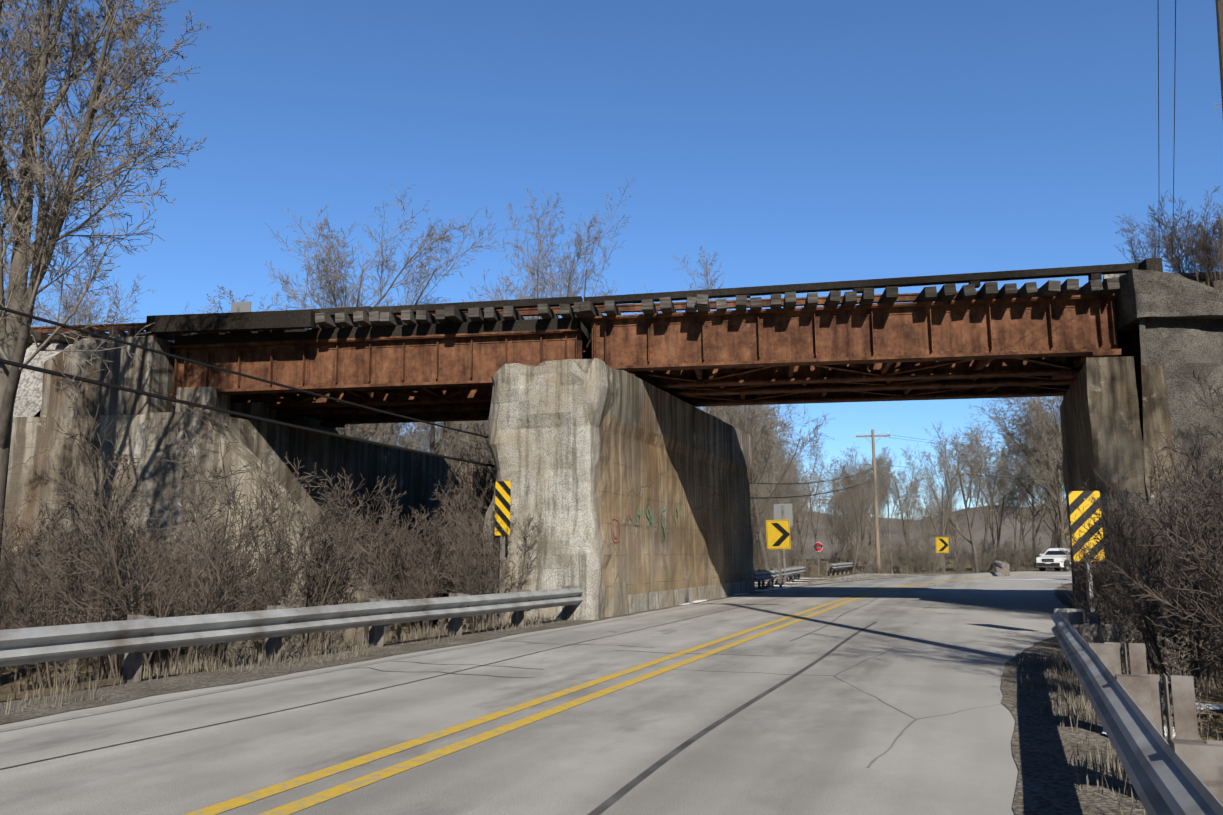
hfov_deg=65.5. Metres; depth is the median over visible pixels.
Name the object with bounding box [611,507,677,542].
pier graffiti
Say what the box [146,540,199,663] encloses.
brush
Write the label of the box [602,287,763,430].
tree
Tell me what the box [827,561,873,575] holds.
bridge guardrail
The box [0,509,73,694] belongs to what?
brush
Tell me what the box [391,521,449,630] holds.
brush
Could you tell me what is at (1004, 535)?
distant ridge terrain
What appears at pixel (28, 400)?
embankment
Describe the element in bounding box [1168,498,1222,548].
brush
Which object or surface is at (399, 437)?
tree
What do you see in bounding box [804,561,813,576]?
brush
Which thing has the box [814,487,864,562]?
tree
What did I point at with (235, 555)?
brush
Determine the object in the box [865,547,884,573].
brush
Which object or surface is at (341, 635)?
brush
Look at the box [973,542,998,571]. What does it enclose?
brush
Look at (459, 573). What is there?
brush
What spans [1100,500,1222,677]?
brush
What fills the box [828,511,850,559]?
tree
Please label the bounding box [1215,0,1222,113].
utility pole
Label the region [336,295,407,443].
tree
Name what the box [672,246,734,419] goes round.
tree
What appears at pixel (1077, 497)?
hazard marker sign
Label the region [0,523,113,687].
brush
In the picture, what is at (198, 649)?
brush
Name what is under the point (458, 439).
tree
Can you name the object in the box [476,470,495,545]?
brush
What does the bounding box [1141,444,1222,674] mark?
brush
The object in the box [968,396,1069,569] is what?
tree
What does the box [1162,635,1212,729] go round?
brush
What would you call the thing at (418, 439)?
tree
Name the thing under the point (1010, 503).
tree
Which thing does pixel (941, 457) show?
tree
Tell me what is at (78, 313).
tree
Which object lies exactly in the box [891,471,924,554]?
tree
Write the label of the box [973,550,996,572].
brush
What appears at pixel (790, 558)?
brush
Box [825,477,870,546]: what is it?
tree
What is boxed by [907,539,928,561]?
brush
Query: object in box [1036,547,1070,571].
white station wagon
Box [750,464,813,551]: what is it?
tree
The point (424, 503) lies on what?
brush
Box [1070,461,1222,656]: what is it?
brush
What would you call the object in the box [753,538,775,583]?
brush
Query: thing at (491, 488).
brush
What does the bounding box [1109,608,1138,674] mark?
brush
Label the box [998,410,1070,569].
tree
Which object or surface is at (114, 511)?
brush
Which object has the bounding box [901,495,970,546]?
tree
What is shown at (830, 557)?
brush
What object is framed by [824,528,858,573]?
brush
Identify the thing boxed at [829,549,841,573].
brush
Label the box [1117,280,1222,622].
bridge abutment
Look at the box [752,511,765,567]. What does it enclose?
brush
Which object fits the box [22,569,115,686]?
brush
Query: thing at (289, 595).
brush
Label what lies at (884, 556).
brush
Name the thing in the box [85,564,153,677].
brush
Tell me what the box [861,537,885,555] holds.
brush
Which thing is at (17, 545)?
brush
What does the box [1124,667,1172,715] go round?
brush
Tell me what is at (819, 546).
stop sign
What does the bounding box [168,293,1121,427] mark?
bridge girders
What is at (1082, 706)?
dry grass tufts
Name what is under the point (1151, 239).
brush
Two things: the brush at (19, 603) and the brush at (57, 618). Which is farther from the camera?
the brush at (19, 603)
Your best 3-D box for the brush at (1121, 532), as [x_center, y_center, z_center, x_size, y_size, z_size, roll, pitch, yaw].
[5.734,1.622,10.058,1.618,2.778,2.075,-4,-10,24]
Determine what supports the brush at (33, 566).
on the ground at (6, 690)
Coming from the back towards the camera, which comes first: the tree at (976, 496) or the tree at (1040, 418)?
the tree at (976, 496)
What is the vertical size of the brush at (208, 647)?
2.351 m
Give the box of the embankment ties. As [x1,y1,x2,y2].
[28,328,174,343]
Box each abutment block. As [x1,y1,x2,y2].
[40,336,175,416]
[1113,269,1222,331]
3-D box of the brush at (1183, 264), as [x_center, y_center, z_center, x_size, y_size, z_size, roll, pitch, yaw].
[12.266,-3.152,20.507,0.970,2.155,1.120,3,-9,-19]
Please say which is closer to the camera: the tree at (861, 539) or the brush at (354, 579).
the brush at (354, 579)
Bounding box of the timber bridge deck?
[146,258,1162,349]
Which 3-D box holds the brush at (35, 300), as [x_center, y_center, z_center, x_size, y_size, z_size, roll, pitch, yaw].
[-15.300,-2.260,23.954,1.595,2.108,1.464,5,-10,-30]
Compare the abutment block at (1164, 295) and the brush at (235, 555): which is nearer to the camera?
the brush at (235, 555)
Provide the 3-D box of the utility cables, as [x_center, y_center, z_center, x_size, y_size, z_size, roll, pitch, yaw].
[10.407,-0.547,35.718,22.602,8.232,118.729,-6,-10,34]
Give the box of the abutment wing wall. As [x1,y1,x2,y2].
[186,414,377,654]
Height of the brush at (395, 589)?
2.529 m
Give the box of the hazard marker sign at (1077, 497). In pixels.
[1068,491,1104,561]
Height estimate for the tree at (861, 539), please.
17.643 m
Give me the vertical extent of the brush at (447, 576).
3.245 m
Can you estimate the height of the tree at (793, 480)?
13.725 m
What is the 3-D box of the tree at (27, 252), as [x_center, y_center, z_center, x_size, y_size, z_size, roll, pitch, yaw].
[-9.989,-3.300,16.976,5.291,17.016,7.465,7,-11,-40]
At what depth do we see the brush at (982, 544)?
94.87 m
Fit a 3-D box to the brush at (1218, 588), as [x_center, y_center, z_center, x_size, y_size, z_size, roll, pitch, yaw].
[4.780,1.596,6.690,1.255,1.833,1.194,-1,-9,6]
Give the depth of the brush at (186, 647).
19.57 m
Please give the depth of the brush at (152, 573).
14.50 m
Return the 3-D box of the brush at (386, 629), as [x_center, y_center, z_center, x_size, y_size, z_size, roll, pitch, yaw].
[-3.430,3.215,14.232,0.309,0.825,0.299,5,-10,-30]
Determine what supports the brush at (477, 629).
on the ground at (6, 690)
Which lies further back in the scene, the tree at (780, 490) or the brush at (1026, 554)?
the tree at (780, 490)
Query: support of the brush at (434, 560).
on the ground at (6, 690)
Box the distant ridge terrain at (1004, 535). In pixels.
[753,503,1069,558]
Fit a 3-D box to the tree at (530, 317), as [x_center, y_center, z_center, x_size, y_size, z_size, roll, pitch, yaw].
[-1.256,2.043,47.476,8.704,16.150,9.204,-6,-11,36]
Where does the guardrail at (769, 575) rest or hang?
on the ground at (6, 690)
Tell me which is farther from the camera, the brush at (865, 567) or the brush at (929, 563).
the brush at (929, 563)
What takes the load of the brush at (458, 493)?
on the ground at (6, 690)
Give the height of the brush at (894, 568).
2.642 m
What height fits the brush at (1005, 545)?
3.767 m
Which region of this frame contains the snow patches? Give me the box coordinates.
[681,575,1222,739]
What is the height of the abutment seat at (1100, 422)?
6.620 m
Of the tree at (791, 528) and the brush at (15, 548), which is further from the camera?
the tree at (791, 528)
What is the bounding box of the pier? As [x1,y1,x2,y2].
[482,358,754,624]
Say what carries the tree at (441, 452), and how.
on the ground at (6, 690)
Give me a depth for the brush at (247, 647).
11.37 m
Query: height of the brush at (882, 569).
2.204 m
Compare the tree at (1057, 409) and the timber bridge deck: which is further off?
the tree at (1057, 409)
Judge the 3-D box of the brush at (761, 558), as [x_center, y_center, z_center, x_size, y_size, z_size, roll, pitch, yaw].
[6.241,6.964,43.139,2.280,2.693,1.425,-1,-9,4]
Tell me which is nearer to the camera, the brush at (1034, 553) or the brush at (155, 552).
the brush at (155, 552)
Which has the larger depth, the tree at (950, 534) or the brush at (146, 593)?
the tree at (950, 534)
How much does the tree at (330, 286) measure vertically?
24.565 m
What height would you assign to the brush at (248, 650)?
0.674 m
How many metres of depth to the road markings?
6.97 m
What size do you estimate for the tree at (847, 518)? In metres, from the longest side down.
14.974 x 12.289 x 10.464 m
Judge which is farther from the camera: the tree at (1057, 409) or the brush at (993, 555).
the tree at (1057, 409)
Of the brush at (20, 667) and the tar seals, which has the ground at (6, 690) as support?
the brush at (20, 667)
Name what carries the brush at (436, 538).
on the ground at (6, 690)
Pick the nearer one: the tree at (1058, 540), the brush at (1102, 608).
the brush at (1102, 608)
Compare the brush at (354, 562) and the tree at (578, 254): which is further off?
the tree at (578, 254)
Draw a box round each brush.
[0,509,64,628]
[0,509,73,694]
[0,516,42,628]
[0,523,82,664]
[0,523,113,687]
[0,526,86,665]
[0,538,97,689]
[0,560,97,692]
[0,608,15,629]
[1,493,70,623]
[2,535,98,679]
[3,529,96,623]
[4,284,42,321]
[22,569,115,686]
[23,449,163,682]
[23,477,225,661]
[29,474,233,678]
[43,358,277,674]
[44,456,263,669]
[56,658,80,684]
[72,564,106,669]
[80,522,172,614]
[84,559,160,678]
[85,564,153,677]
[88,553,176,675]
[104,531,173,611]
[112,533,182,676]
[114,552,162,676]
[130,538,196,666]
[143,523,218,666]
[143,546,174,662]
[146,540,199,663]
[165,543,206,658]
[170,515,277,664]
[172,457,299,664]
[174,555,263,663]
[178,531,252,662]
[182,536,243,660]
[183,583,204,661]
[191,589,220,657]
[200,550,281,651]
[212,452,395,652]
[219,530,289,659]
[226,641,240,664]
[228,640,252,663]
[235,639,255,659]
[244,534,288,655]
[250,538,308,643]
[278,595,303,657]
[279,635,300,661]
[280,593,303,653]
[285,529,350,651]
[287,499,414,647]
[289,469,367,652]
[306,510,373,647]
[317,464,404,599]
[319,597,344,648]
[324,493,397,590]
[327,599,345,646]
[346,475,486,633]
[349,480,432,635]
[370,482,478,630]
[375,544,409,627]
[378,594,393,642]
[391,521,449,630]
[392,623,401,642]
[393,492,472,628]
[400,521,450,627]
[413,449,492,622]
[422,500,459,622]
[427,443,494,618]
[427,521,477,622]
[428,424,495,554]
[431,486,484,626]
[437,619,447,631]
[442,479,544,625]
[442,513,535,628]
[451,456,495,590]
[453,531,482,593]
[459,469,493,624]
[465,618,471,625]
[469,617,480,633]
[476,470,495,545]
[750,487,763,566]
[750,494,773,569]
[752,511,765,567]
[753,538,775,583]
[753,543,772,570]
[767,549,795,569]
[775,551,811,566]
[777,529,818,575]
[777,530,804,575]
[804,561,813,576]
[808,545,823,570]
[812,558,828,575]
[823,550,838,572]
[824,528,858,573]
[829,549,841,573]
[834,537,863,568]
[844,540,881,573]
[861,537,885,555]
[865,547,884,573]
[870,552,890,573]
[880,546,889,568]
[880,549,889,572]
[883,539,903,560]
[884,532,922,573]
[886,546,904,572]
[891,541,914,571]
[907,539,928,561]
[911,536,940,573]
[911,550,944,573]
[924,549,941,572]
[939,552,951,568]
[947,547,963,564]
[949,553,971,572]
[953,539,985,572]
[954,548,968,568]
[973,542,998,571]
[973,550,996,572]
[975,536,997,568]
[982,549,1001,571]
[992,537,1013,562]
[998,538,1028,570]
[1016,534,1044,570]
[1020,546,1033,570]
[1030,556,1038,568]
[1053,512,1070,562]
[1060,507,1162,642]
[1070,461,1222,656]
[1070,497,1222,701]
[1071,424,1222,674]
[1091,583,1126,636]
[1093,492,1181,624]
[1095,588,1109,635]
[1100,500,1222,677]
[1103,363,1222,676]
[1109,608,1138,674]
[1115,213,1193,272]
[1115,217,1175,262]
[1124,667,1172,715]
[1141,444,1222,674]
[1142,214,1198,276]
[1144,190,1217,281]
[1146,486,1222,652]
[1150,598,1222,700]
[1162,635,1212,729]
[1162,707,1174,743]
[1163,506,1222,691]
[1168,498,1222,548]
[1170,185,1222,290]
[1181,210,1222,291]
[1183,226,1220,281]
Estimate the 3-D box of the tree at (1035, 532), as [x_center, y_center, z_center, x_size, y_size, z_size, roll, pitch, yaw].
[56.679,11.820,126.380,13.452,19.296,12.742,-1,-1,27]
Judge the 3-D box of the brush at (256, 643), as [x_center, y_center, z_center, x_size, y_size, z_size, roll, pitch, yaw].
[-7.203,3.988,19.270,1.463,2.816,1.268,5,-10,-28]
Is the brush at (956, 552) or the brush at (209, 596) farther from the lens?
the brush at (956, 552)
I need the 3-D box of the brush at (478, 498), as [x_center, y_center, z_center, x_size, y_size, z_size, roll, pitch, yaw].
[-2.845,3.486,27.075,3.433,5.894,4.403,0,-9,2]
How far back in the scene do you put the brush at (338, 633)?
13.28 m
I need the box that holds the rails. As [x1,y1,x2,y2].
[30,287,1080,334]
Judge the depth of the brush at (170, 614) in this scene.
19.61 m
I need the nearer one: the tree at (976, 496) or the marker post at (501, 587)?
the marker post at (501, 587)
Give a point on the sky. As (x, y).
(790, 141)
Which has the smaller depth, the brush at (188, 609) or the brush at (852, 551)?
the brush at (188, 609)
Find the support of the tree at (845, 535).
on the ground at (6, 690)
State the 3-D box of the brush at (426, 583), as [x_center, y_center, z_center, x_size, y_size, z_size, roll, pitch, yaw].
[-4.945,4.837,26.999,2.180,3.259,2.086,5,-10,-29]
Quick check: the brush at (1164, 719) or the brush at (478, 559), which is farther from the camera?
the brush at (478, 559)
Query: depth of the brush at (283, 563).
13.33 m
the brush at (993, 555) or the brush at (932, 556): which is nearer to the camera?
the brush at (932, 556)
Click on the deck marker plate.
(240, 306)
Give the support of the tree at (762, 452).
on the ground at (6, 690)
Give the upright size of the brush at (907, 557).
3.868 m
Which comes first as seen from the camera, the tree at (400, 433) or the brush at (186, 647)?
the brush at (186, 647)
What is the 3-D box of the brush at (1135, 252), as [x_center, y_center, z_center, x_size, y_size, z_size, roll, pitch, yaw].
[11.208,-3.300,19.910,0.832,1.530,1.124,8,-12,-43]
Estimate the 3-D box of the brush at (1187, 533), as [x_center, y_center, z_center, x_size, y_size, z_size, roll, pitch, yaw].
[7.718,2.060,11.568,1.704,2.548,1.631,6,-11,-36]
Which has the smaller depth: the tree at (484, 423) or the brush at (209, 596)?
the brush at (209, 596)
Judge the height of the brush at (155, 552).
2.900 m
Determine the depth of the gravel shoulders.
7.71 m
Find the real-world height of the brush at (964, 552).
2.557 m
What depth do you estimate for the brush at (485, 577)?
16.78 m
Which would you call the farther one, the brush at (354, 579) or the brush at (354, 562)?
the brush at (354, 562)
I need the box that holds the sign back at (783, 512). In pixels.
[774,504,792,584]
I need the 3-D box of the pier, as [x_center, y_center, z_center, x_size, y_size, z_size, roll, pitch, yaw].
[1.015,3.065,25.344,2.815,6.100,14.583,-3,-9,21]
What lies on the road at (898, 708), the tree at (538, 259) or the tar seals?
the tar seals
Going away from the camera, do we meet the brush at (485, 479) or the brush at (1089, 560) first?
the brush at (1089, 560)
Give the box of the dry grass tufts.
[0,572,1222,814]
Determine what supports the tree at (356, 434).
on the ground at (6, 690)
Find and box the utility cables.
[0,0,1175,498]
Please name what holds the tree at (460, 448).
on the ground at (6, 690)
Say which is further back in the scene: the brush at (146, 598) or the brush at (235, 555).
the brush at (146, 598)
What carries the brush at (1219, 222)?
on the bridge abutment at (1162, 351)
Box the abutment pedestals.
[175,387,276,424]
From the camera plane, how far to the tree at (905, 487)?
215.28 m
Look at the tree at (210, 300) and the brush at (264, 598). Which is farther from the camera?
the tree at (210, 300)
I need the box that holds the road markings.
[0,572,1066,814]
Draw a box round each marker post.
[499,487,504,623]
[1084,498,1094,611]
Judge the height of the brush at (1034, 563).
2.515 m
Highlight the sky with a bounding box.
[0,0,1222,519]
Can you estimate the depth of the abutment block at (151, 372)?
22.43 m
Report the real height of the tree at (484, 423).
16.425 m
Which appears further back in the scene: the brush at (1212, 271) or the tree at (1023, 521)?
the tree at (1023, 521)
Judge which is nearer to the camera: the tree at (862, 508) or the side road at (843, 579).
the side road at (843, 579)
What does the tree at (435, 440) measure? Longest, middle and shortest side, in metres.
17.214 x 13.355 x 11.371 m
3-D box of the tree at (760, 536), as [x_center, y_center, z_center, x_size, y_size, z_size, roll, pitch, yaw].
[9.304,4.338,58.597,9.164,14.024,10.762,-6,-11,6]
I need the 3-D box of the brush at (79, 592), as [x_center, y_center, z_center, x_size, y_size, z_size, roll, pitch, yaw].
[-6.237,2.053,11.734,1.395,3.014,1.941,-5,-10,32]
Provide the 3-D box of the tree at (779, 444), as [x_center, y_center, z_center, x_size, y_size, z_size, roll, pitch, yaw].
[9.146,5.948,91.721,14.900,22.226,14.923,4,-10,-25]
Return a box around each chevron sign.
[766,520,790,586]
[936,537,948,573]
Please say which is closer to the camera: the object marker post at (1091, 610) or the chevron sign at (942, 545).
the object marker post at (1091, 610)
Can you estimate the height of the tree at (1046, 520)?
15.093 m
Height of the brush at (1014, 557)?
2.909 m
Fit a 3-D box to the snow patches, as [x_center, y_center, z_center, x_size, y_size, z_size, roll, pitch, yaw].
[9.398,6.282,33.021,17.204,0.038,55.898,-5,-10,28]
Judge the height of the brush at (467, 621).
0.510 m
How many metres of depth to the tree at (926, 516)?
140.45 m
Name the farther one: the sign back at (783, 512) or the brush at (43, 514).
the sign back at (783, 512)
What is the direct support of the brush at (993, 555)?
on the ground at (6, 690)
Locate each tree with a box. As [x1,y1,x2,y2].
[0,0,209,558]
[3,251,154,332]
[28,240,119,333]
[145,285,291,331]
[265,184,533,446]
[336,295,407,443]
[337,422,449,450]
[347,423,436,449]
[353,422,423,447]
[373,425,427,451]
[374,421,486,455]
[404,422,484,476]
[406,421,494,495]
[408,424,425,448]
[409,422,465,456]
[420,422,494,506]
[424,422,490,499]
[440,188,599,477]
[447,420,494,495]
[460,175,635,319]
[467,288,561,318]
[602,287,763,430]
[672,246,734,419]
[703,404,834,581]
[704,404,789,494]
[705,407,801,507]
[727,404,815,583]
[735,406,792,508]
[742,405,846,563]
[750,449,812,534]
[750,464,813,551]
[751,488,795,546]
[754,444,789,565]
[754,505,797,552]
[772,441,828,555]
[773,447,834,576]
[784,500,811,549]
[787,425,828,562]
[814,459,869,547]
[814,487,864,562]
[815,492,882,551]
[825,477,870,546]
[826,474,887,573]
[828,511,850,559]
[829,451,908,550]
[831,442,901,548]
[834,511,863,561]
[839,458,903,543]
[841,453,923,573]
[856,490,883,543]
[862,445,926,555]
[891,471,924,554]
[898,500,936,547]
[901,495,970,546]
[907,445,972,573]
[913,417,1002,572]
[918,421,960,553]
[926,500,969,571]
[933,507,982,557]
[937,421,1041,563]
[965,458,1031,568]
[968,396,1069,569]
[973,447,1011,556]
[984,463,1047,559]
[987,427,1065,554]
[991,478,1033,548]
[994,436,1066,547]
[995,484,1053,555]
[997,396,1063,480]
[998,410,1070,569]
[1013,396,1062,477]
[1023,492,1068,542]
[1027,442,1066,547]
[1032,446,1068,547]
[1046,498,1067,540]
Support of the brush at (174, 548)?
on the ground at (6, 690)
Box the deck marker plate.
[231,302,250,312]
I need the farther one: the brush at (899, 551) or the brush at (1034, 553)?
the brush at (899, 551)
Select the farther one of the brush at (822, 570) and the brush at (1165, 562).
the brush at (822, 570)
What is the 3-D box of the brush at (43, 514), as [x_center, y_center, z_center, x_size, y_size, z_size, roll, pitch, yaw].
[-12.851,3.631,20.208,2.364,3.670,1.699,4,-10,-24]
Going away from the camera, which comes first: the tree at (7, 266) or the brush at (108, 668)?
the brush at (108, 668)
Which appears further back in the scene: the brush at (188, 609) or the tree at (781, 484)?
the tree at (781, 484)
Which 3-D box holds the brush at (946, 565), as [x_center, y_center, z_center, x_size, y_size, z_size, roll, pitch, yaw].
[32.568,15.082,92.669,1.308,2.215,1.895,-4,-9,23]
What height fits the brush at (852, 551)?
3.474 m
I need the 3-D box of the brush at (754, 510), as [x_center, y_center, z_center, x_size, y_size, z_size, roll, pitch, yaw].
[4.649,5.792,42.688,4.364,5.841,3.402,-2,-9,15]
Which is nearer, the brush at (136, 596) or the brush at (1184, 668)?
the brush at (1184, 668)
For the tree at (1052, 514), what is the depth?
167.13 m
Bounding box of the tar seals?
[0,583,957,814]
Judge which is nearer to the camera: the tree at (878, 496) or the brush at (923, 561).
the brush at (923, 561)
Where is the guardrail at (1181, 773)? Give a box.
[1050,608,1222,814]
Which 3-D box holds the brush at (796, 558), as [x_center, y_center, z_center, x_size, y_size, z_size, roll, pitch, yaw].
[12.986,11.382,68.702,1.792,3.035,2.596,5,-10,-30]
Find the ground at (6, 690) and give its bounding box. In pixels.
[0,559,1222,740]
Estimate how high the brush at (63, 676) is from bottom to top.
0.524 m
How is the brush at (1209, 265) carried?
on the bridge abutment at (1162, 351)
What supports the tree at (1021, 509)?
on the ground at (6, 690)
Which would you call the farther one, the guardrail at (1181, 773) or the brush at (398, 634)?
the brush at (398, 634)
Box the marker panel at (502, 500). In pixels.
[495,481,510,534]
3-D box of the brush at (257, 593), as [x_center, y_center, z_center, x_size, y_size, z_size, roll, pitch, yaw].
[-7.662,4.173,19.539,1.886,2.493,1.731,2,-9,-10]
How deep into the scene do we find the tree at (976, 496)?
160.81 m
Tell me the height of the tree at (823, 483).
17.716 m
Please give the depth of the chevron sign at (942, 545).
59.30 m
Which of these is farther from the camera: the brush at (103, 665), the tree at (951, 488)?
the tree at (951, 488)
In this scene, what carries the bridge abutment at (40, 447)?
on the ground at (6, 690)
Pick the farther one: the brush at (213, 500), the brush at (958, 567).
the brush at (958, 567)
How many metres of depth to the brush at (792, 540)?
52.12 m
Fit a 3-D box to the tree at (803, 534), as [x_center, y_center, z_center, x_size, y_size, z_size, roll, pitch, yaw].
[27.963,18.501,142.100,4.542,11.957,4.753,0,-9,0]
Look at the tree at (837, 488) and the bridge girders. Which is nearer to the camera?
the bridge girders
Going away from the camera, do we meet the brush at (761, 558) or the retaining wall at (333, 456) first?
the retaining wall at (333, 456)
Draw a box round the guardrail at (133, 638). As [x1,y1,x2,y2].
[0,586,582,683]
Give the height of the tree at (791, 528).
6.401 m
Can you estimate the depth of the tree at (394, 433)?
71.02 m
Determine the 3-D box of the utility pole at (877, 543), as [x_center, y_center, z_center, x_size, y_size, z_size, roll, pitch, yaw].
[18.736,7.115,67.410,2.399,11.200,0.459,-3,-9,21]
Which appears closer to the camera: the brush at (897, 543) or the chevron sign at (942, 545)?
the chevron sign at (942, 545)
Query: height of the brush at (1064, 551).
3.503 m
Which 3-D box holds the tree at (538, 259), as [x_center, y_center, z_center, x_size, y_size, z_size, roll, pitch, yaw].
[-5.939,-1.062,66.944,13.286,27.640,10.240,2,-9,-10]
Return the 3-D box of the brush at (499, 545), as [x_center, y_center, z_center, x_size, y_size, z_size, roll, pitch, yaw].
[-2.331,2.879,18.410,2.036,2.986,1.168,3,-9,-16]
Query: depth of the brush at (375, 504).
24.74 m
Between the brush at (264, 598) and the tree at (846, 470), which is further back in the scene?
the tree at (846, 470)
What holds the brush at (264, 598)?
on the ground at (6, 690)
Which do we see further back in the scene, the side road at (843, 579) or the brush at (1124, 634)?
the side road at (843, 579)
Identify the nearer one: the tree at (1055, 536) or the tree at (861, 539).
the tree at (1055, 536)
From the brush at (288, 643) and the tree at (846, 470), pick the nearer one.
the brush at (288, 643)
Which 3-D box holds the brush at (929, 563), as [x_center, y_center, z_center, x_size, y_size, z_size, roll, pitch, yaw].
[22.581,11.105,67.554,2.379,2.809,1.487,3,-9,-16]
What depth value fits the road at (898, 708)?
6.96 m
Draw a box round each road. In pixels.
[0,570,1071,814]
[781,573,943,587]
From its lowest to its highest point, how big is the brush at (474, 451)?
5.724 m
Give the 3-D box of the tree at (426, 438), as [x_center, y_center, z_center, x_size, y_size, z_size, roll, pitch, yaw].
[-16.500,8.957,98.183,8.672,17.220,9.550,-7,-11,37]
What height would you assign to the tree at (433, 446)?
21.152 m
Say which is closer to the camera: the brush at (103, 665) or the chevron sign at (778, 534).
the brush at (103, 665)
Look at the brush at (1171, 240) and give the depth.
20.07 m
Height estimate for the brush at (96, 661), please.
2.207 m
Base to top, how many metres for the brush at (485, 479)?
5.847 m
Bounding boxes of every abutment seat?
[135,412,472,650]
[1060,356,1147,616]
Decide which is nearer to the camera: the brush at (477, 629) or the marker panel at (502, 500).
the brush at (477, 629)
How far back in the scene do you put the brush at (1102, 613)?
13.21 m
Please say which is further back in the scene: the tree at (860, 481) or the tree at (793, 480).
the tree at (860, 481)
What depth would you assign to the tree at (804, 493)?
238.51 m
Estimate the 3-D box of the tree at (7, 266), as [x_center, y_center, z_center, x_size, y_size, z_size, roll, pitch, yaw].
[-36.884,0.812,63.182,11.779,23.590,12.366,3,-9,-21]
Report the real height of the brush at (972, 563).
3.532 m
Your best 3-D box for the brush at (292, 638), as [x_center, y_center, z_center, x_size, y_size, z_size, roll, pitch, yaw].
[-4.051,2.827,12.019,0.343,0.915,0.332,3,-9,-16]
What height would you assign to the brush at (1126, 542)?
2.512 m
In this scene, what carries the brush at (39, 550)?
on the ground at (6, 690)
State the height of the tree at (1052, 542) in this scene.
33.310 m
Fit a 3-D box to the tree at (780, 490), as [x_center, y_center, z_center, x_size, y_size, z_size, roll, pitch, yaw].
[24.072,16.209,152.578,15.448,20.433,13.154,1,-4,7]
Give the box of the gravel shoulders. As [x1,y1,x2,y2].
[0,570,1175,814]
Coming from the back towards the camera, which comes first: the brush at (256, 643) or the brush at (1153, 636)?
the brush at (256, 643)
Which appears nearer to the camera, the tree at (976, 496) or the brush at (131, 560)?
the brush at (131, 560)
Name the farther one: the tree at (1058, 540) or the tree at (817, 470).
the tree at (817, 470)
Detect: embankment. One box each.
[13,340,338,433]
[1103,271,1222,281]
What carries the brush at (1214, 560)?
on the ground at (6, 690)
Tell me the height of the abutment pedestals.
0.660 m
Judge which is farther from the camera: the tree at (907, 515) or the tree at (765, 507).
the tree at (907, 515)
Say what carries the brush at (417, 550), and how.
on the ground at (6, 690)
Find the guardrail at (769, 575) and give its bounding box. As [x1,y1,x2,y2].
[754,566,804,588]
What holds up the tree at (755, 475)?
on the ground at (6, 690)
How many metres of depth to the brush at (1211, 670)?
8.90 m
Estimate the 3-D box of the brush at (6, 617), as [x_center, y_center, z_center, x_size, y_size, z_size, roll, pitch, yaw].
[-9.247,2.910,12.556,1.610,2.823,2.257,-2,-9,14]
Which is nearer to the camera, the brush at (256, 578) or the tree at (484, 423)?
the brush at (256, 578)
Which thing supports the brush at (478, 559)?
on the ground at (6, 690)
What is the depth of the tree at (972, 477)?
76.78 m
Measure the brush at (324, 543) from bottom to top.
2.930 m
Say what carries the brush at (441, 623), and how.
on the ground at (6, 690)
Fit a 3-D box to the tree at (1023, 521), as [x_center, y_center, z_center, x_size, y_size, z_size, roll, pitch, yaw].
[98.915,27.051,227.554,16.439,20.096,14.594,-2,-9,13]
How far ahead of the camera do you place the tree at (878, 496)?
229.19 m
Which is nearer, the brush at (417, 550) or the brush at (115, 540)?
the brush at (115, 540)
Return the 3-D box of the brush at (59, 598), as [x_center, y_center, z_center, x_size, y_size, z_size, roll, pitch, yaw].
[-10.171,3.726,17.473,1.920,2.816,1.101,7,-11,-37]
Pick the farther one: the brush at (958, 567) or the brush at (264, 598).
the brush at (958, 567)
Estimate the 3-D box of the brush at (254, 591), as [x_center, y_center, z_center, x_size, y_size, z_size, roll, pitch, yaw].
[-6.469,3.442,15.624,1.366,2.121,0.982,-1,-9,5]
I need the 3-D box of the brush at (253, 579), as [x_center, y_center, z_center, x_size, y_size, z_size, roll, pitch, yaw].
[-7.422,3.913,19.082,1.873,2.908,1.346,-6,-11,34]
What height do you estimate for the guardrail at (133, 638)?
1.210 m
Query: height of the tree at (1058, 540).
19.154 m
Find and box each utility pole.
[856,429,889,572]
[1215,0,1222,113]
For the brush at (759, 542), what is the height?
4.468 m
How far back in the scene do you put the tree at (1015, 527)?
202.94 m
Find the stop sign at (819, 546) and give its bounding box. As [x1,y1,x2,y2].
[813,542,822,575]
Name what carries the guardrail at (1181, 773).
on the ground at (6, 690)
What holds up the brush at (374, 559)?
on the ground at (6, 690)
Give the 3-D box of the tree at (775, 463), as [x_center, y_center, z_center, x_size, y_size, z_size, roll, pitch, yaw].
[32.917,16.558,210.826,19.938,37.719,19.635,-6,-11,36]
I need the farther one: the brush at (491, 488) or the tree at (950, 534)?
the tree at (950, 534)
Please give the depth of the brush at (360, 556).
20.70 m
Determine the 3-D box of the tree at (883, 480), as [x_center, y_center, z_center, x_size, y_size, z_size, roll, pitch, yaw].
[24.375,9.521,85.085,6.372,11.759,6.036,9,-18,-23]

